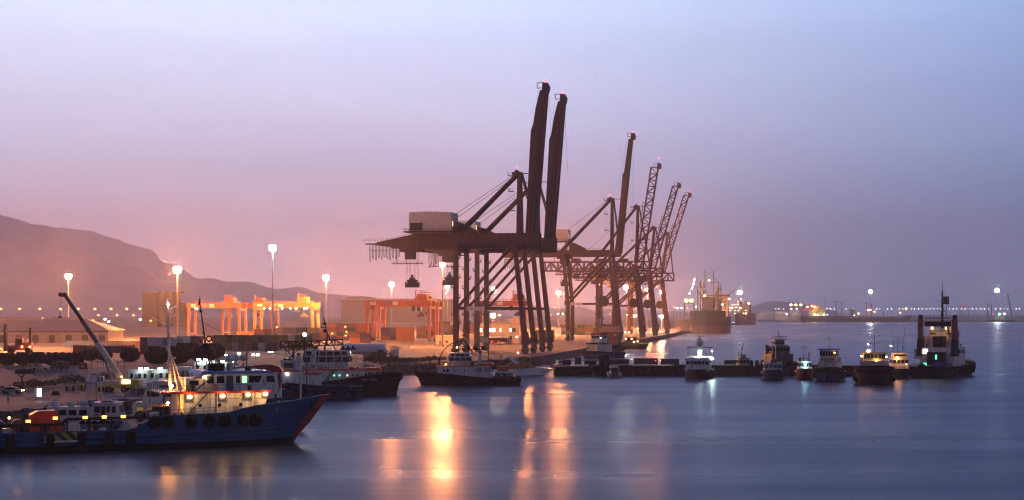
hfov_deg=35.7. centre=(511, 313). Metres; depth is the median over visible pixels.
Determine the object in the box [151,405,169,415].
generator box
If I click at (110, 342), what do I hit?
shipping container
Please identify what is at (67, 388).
pallet stack
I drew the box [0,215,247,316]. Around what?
hills
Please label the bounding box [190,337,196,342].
door
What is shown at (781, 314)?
storage tank
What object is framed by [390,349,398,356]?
water tank
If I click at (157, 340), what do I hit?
door
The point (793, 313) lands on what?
storage tank
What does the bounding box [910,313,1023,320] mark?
pipe trestle
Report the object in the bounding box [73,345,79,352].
shipping container
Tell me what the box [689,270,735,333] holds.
bulk carrier
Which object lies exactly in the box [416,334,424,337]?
shipping container
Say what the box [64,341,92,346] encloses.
shipping container
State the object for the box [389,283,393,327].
floodlight mast
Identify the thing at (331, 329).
shipping container
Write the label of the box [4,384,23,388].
shrub
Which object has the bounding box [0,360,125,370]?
wire fence
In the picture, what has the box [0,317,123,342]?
warehouse
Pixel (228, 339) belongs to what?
door
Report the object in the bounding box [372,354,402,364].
shrub
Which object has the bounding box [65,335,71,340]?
door
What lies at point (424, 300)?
yard gantry
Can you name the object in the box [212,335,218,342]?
shipping container
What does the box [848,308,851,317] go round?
process column
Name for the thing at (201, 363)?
site cabin
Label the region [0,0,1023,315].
sky
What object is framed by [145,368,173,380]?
site cabin
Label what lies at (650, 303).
quay crane
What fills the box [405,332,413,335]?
shipping container
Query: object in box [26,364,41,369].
waste skip
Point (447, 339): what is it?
hut
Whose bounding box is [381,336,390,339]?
shipping container
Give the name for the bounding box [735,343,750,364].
cutter
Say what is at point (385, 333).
shipping container
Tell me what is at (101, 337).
door
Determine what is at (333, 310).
hills
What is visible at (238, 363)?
site cabin
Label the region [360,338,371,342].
shipping container
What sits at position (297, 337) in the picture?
door
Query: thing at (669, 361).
deck box
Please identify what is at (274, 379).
workboat
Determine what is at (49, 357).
tree
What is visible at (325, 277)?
floodlight mast
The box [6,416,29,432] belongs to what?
hose reel
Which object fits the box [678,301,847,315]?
hills
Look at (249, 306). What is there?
yard gantry
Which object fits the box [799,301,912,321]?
tanker
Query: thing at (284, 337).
door
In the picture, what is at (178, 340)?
door
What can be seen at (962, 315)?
jetty gantry
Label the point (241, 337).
door
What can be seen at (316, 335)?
shipping container
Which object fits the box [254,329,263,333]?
shipping container
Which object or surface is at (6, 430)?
deck container
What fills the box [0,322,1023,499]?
water
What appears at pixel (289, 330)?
shipping container
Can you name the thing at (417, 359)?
shrub
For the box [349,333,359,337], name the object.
shipping container
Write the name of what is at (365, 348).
fuel tank
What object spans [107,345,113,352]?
shipping container
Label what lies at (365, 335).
shipping container
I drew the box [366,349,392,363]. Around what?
shrub
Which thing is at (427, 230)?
quay crane
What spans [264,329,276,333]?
shipping container
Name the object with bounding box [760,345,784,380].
fishing boat
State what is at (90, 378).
sign
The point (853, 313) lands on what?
process column
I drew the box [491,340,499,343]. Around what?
parked van
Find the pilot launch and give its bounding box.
[624,332,647,348]
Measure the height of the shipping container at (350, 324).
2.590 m
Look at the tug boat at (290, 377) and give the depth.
354.25 m
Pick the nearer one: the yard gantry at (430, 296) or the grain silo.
the yard gantry at (430, 296)
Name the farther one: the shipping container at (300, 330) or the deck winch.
the shipping container at (300, 330)
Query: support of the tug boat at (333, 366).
on the water
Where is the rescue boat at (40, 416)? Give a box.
[28,409,61,431]
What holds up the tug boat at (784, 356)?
on the water
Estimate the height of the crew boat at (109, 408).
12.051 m
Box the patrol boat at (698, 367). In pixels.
[684,334,713,379]
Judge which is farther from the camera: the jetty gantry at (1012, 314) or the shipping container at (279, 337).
the jetty gantry at (1012, 314)
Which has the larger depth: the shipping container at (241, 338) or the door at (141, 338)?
the shipping container at (241, 338)
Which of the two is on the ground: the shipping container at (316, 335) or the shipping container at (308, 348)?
the shipping container at (308, 348)
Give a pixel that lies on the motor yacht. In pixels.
(522, 368)
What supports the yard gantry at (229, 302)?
on the ground
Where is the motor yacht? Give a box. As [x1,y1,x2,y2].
[496,356,554,375]
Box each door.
[0,335,3,342]
[32,335,37,342]
[49,335,54,342]
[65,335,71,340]
[73,346,78,351]
[82,335,87,340]
[99,335,104,340]
[114,346,119,352]
[140,337,146,345]
[140,346,146,353]
[148,337,153,345]
[155,338,160,345]
[162,338,166,345]
[170,338,175,345]
[176,338,182,344]
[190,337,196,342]
[219,335,224,341]
[226,335,231,341]
[226,343,231,349]
[232,335,237,342]
[232,343,237,349]
[239,335,244,342]
[239,343,244,349]
[245,335,250,342]
[245,343,250,349]
[252,335,257,342]
[252,343,257,350]
[259,335,264,342]
[259,343,264,350]
[265,335,270,342]
[265,343,270,350]
[282,335,287,340]
[288,335,293,340]
[295,335,300,340]
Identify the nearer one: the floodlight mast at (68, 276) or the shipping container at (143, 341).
the shipping container at (143, 341)
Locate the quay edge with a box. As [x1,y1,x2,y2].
[537,323,731,355]
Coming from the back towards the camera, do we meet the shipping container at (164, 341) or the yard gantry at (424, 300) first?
the yard gantry at (424, 300)
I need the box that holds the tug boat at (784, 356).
[759,330,796,365]
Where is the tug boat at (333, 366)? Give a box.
[279,306,402,395]
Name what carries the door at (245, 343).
in the shipping container at (249, 345)
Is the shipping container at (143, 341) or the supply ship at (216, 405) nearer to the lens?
the supply ship at (216, 405)
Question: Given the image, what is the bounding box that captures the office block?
[480,318,519,343]
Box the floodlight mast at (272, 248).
[270,246,275,334]
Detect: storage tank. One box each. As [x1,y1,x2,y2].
[755,310,774,317]
[775,311,787,317]
[788,310,799,317]
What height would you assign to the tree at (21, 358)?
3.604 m
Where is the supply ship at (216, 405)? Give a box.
[0,298,329,454]
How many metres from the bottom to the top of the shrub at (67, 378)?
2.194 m
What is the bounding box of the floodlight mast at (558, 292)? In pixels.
[557,291,559,327]
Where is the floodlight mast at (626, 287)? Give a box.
[624,285,627,331]
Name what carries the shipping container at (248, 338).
on the shipping container at (249, 345)
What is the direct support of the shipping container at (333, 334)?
on the shipping container
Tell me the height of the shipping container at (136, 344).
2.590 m
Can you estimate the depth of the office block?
872.00 m
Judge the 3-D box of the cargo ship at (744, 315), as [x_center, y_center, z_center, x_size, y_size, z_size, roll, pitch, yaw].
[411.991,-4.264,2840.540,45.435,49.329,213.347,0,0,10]
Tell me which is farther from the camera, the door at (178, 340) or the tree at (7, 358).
the door at (178, 340)
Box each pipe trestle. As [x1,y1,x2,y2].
[756,318,798,319]
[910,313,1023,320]
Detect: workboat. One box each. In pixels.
[112,351,199,415]
[225,355,283,398]
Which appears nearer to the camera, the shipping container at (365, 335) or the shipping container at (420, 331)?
the shipping container at (365, 335)
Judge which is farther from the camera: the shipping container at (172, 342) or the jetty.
the shipping container at (172, 342)
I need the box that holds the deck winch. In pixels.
[65,423,79,430]
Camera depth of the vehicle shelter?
869.10 m
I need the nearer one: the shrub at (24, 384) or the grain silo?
the shrub at (24, 384)
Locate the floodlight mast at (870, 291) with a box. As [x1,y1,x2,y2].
[869,290,871,317]
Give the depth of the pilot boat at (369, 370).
400.13 m
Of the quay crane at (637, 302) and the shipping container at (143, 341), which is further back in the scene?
the quay crane at (637, 302)
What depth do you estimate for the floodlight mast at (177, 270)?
984.71 m
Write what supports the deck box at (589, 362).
on the jetty
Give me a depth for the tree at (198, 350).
436.62 m
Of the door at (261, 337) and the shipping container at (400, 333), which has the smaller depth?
the door at (261, 337)
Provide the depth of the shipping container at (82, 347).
557.36 m
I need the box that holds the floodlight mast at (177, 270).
[173,267,180,335]
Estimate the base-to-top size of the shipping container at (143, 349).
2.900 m
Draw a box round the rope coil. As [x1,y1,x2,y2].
[51,391,59,394]
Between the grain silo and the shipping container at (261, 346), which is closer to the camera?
the shipping container at (261, 346)
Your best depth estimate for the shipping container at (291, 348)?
598.81 m
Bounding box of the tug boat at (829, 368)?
[813,335,846,381]
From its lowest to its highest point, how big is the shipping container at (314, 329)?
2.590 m
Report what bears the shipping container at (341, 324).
on the shipping container at (341, 329)
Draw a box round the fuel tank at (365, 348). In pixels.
[341,344,386,354]
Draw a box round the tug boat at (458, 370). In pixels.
[415,334,521,385]
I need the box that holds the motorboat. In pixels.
[606,366,621,377]
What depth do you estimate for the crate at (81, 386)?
334.60 m
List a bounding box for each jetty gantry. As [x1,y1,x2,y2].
[957,310,965,320]
[1009,313,1017,320]
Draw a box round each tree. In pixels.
[0,353,14,364]
[14,352,29,364]
[14,369,34,380]
[29,352,44,363]
[44,352,67,365]
[65,352,83,364]
[82,349,97,360]
[96,349,112,360]
[119,347,140,360]
[144,347,166,363]
[165,346,189,363]
[175,343,196,358]
[191,344,215,359]
[206,343,224,357]
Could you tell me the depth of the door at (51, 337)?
879.84 m
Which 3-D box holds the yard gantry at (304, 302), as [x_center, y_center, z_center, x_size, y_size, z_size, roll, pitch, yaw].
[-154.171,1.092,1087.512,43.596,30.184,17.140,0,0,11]
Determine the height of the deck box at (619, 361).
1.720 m
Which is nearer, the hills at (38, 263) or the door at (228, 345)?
the door at (228, 345)
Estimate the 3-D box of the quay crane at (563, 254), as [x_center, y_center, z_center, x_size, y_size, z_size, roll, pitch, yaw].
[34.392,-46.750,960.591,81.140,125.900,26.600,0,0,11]
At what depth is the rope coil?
318.61 m
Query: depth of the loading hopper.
1454.75 m
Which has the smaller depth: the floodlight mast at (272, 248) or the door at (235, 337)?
the door at (235, 337)
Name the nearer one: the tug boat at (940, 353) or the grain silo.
the tug boat at (940, 353)
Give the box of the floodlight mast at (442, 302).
[440,263,444,346]
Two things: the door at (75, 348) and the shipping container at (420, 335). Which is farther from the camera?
the shipping container at (420, 335)
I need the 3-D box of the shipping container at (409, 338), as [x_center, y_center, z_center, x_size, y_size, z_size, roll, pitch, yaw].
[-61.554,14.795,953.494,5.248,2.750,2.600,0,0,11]
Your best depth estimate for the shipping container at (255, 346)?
586.93 m
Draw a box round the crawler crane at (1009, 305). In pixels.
[1007,294,1011,317]
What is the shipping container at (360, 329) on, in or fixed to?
on the shipping container
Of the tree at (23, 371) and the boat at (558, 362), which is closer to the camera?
the tree at (23, 371)
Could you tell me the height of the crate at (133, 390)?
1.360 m
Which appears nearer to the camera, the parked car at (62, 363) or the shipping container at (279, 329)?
the parked car at (62, 363)
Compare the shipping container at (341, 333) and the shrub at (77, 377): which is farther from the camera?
the shipping container at (341, 333)
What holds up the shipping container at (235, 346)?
on the ground
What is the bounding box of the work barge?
[986,313,1014,321]
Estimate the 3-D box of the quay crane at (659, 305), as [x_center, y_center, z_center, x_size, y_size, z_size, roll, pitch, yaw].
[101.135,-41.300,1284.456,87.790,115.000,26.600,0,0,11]
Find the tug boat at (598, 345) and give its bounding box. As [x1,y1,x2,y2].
[581,331,625,358]
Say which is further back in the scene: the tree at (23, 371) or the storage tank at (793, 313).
the storage tank at (793, 313)
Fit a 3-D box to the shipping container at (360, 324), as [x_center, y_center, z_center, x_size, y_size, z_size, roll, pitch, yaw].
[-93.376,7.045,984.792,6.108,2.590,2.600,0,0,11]
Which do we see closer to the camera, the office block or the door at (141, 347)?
the door at (141, 347)
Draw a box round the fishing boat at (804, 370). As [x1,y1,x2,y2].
[794,346,813,379]
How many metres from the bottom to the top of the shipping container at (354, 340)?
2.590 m
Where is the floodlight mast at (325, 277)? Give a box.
[323,276,327,326]
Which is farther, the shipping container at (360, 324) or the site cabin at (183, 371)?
the shipping container at (360, 324)
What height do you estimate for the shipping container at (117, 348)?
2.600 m
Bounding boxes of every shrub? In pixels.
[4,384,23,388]
[13,381,35,388]
[27,378,41,387]
[37,381,54,386]
[44,379,66,384]
[58,375,73,383]
[69,373,84,382]
[98,372,114,379]
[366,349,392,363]
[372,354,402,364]
[397,358,411,362]
[407,357,422,361]
[423,355,438,360]
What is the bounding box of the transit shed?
[675,320,688,330]
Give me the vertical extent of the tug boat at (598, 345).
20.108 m
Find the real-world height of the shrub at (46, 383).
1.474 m
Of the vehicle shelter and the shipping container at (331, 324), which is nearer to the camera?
the vehicle shelter
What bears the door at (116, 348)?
in the shipping container at (117, 348)
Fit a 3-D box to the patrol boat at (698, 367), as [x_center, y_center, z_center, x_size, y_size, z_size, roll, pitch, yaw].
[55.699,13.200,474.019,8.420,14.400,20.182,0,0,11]
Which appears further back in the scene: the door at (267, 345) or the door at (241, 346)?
the door at (241, 346)
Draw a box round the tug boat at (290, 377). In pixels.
[280,324,362,399]
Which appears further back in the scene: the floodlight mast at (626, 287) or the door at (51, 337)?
the floodlight mast at (626, 287)
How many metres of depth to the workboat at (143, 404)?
265.46 m
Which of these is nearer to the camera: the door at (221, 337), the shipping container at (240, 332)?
the door at (221, 337)
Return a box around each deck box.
[562,360,570,364]
[574,357,581,364]
[584,360,596,364]
[610,359,628,364]
[633,358,657,364]
[660,359,678,364]
[724,360,735,364]
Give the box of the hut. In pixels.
[435,335,452,344]
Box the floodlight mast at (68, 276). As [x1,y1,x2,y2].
[66,274,70,316]
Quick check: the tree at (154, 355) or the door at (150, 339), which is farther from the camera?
the door at (150, 339)
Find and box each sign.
[79,363,87,368]
[85,375,96,397]
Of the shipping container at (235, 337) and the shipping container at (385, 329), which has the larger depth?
the shipping container at (385, 329)
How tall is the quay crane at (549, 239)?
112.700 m
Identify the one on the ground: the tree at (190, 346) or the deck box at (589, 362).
the tree at (190, 346)
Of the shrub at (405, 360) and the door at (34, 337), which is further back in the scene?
the door at (34, 337)
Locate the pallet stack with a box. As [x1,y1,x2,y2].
[65,386,74,390]
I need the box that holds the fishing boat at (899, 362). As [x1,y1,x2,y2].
[889,332,909,378]
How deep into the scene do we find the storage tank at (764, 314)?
4129.27 m
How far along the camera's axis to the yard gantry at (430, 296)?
1009.39 m
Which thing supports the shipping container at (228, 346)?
on the ground
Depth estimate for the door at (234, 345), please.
588.40 m
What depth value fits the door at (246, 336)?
587.39 m
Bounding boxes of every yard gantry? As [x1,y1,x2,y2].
[187,294,247,335]
[221,296,279,334]
[252,293,319,330]
[365,290,436,340]
[376,291,443,339]
[480,290,526,339]
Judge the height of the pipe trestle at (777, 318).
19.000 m
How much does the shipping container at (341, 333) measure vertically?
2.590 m
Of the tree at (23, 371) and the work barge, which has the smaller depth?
the tree at (23, 371)
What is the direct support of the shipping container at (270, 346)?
on the ground
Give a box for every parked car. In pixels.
[0,386,23,393]
[30,364,49,369]
[50,361,69,369]
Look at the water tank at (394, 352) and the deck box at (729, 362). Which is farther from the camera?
the water tank at (394, 352)
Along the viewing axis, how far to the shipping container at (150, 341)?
531.33 m
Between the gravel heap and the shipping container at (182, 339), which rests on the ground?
the gravel heap
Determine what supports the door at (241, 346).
in the shipping container at (241, 347)
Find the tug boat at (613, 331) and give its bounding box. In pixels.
[600,314,624,351]
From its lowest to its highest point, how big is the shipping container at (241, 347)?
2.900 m
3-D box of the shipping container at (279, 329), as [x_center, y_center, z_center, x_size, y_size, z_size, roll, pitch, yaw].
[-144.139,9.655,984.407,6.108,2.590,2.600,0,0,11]
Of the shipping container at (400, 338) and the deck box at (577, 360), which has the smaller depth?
the deck box at (577, 360)
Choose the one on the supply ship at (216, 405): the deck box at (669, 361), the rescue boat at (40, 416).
the rescue boat at (40, 416)
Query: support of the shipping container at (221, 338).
on the shipping container
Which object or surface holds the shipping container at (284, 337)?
on the shipping container
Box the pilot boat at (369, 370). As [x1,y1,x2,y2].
[354,353,381,373]
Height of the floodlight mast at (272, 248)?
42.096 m
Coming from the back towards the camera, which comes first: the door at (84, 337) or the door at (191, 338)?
the door at (84, 337)
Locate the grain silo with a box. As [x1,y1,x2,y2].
[142,292,187,326]
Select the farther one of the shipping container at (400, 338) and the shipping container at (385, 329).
the shipping container at (385, 329)
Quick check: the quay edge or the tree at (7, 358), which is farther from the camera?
the quay edge
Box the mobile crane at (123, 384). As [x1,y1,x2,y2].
[58,292,141,391]
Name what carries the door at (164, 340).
in the shipping container at (164, 341)
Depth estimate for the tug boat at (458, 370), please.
425.40 m
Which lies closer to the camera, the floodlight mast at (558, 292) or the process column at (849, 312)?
the floodlight mast at (558, 292)
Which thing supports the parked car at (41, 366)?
on the ground
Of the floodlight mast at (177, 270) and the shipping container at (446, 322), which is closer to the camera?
the floodlight mast at (177, 270)
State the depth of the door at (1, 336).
879.84 m
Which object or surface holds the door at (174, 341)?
in the shipping container at (172, 342)
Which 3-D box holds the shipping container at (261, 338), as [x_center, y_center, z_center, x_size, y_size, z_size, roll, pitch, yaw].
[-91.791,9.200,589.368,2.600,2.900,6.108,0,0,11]
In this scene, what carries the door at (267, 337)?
in the shipping container at (270, 338)
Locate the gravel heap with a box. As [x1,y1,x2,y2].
[389,345,403,348]
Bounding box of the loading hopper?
[684,299,693,331]
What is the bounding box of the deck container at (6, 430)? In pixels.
[0,420,15,432]
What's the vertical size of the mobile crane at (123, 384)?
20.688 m
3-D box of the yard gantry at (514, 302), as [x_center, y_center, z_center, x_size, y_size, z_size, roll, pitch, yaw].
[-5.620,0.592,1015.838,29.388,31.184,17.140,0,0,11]
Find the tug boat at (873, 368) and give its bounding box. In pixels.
[853,330,894,384]
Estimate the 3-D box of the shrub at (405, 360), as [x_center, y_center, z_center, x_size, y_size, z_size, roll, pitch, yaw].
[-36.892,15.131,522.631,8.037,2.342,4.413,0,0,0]
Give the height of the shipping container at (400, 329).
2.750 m
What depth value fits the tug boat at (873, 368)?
429.96 m
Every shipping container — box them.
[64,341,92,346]
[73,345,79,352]
[80,345,85,351]
[93,341,120,344]
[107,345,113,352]
[114,345,120,352]
[121,341,139,347]
[121,345,134,348]
[140,337,146,345]
[140,346,146,354]
[147,337,153,345]
[154,337,161,345]
[162,337,166,345]
[170,337,175,345]
[176,337,189,344]
[190,336,203,343]
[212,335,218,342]
[219,335,224,342]
[225,335,231,342]
[225,343,231,350]
[232,335,238,342]
[232,343,238,350]
[236,331,245,334]
[239,335,244,342]
[239,343,244,350]
[245,335,251,342]
[245,343,251,350]
[246,331,253,334]
[252,335,257,342]
[252,343,257,350]
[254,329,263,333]
[258,335,264,342]
[258,343,264,350]
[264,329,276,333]
[265,335,276,342]
[265,343,276,350]
[274,327,284,331]
[276,334,282,341]
[282,334,289,340]
[284,328,295,332]
[288,334,296,340]
[288,342,294,349]
[295,334,302,340]
[296,328,307,332]
[301,334,312,341]
[301,342,312,349]
[308,327,320,332]
[308,333,320,337]
[327,323,336,326]
[327,327,336,331]
[328,332,336,335]
[337,323,345,326]
[337,327,345,331]
[337,332,345,335]
[346,323,355,326]
[346,327,356,331]
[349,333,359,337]
[349,338,359,342]
[356,323,365,326]
[356,327,365,331]
[360,333,371,337]
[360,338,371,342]
[381,327,390,331]
[381,332,390,335]
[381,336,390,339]
[396,327,404,331]
[396,332,404,335]
[396,336,404,340]
[405,327,413,331]
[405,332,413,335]
[405,336,413,340]
[416,330,424,333]
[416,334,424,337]
[443,321,450,324]
[577,331,584,334]
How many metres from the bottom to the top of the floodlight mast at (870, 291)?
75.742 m
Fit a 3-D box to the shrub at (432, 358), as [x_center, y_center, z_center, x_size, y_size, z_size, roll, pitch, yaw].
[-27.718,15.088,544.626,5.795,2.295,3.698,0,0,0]
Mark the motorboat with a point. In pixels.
(613, 372)
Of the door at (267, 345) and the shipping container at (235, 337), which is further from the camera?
the shipping container at (235, 337)
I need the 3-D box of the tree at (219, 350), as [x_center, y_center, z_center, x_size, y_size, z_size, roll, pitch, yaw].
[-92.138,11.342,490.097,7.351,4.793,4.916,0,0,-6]
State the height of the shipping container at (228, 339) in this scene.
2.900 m
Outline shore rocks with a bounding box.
[9,355,555,423]
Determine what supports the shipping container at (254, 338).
on the shipping container at (255, 346)
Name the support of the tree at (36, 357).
on the ground
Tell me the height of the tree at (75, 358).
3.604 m
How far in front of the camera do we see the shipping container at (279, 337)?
599.76 m
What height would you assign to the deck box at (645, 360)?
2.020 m
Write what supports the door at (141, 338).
in the shipping container at (143, 341)
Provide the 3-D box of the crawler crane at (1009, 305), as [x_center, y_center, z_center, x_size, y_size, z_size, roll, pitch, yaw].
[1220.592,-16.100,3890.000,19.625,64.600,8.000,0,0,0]
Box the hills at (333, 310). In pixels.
[217,293,469,315]
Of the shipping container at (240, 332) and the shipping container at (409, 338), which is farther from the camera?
the shipping container at (240, 332)
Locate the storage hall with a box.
[340,296,452,321]
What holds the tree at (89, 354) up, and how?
on the ground
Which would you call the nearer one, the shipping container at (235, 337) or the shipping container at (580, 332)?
the shipping container at (235, 337)
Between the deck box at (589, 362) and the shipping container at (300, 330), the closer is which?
the deck box at (589, 362)
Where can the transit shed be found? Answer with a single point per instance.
(679, 323)
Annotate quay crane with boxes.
[363,80,552,353]
[391,92,567,351]
[502,131,635,340]
[544,158,661,337]
[566,182,680,335]
[583,191,691,333]
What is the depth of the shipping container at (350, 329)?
984.86 m
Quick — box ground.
[0,316,1023,423]
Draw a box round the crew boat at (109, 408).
[46,366,132,424]
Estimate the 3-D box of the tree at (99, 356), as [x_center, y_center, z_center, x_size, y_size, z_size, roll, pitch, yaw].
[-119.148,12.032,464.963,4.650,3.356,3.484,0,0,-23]
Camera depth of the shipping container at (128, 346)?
555.27 m
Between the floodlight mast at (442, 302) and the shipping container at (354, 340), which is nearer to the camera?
the floodlight mast at (442, 302)
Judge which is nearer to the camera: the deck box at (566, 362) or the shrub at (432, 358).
the deck box at (566, 362)
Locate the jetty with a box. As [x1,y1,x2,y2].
[553,354,910,375]
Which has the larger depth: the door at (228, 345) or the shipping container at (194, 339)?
the door at (228, 345)
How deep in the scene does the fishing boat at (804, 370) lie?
466.77 m
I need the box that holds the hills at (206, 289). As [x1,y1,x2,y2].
[56,227,686,315]
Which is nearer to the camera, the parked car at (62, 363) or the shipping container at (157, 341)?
the parked car at (62, 363)
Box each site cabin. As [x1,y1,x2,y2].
[127,368,149,382]
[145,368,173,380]
[175,366,192,379]
[194,359,214,376]
[217,361,240,368]
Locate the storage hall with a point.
(353, 309)
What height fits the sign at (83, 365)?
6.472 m
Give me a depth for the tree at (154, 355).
433.37 m
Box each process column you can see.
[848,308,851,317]
[852,309,855,317]
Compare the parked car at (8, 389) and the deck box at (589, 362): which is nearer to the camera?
the parked car at (8, 389)
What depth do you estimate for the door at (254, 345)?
586.82 m
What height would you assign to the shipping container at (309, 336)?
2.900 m
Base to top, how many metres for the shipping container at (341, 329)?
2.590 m
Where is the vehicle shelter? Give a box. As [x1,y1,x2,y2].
[489,336,507,343]
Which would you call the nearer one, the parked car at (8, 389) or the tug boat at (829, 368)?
the parked car at (8, 389)
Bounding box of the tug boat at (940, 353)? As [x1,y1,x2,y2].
[909,287,975,377]
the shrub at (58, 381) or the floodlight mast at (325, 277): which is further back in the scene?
the floodlight mast at (325, 277)
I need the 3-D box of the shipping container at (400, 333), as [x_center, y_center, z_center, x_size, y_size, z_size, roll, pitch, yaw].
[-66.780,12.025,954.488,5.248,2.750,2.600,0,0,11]
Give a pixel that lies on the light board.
(37, 392)
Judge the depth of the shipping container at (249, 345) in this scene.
587.38 m
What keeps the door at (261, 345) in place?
in the shipping container at (261, 346)
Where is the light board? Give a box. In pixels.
[33,388,41,400]
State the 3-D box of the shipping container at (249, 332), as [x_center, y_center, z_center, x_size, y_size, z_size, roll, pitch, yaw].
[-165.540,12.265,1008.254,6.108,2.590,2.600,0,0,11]
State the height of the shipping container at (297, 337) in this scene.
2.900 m
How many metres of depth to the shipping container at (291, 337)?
598.81 m
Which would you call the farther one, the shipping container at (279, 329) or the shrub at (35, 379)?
the shipping container at (279, 329)
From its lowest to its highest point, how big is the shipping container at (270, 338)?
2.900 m
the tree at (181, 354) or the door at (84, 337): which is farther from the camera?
the door at (84, 337)
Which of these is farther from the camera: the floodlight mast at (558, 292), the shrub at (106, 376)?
the floodlight mast at (558, 292)
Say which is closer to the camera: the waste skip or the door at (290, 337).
the waste skip
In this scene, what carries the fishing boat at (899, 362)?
on the water
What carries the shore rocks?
on the ground
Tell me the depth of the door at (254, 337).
586.89 m
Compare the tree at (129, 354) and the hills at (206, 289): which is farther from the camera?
the hills at (206, 289)
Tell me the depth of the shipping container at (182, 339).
529.59 m
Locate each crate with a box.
[77,384,85,390]
[130,387,137,393]
[137,388,145,394]
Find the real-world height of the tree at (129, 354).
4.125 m
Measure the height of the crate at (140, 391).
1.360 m
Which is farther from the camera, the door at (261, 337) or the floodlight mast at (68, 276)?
the floodlight mast at (68, 276)
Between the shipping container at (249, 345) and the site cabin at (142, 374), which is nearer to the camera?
the site cabin at (142, 374)
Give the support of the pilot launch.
on the water
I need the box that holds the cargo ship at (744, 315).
[729,299,755,324]
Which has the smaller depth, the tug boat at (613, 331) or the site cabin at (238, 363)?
the site cabin at (238, 363)
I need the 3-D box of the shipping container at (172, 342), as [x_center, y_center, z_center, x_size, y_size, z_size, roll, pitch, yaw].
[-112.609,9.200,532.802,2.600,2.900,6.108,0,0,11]
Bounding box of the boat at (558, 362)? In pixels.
[550,356,570,367]

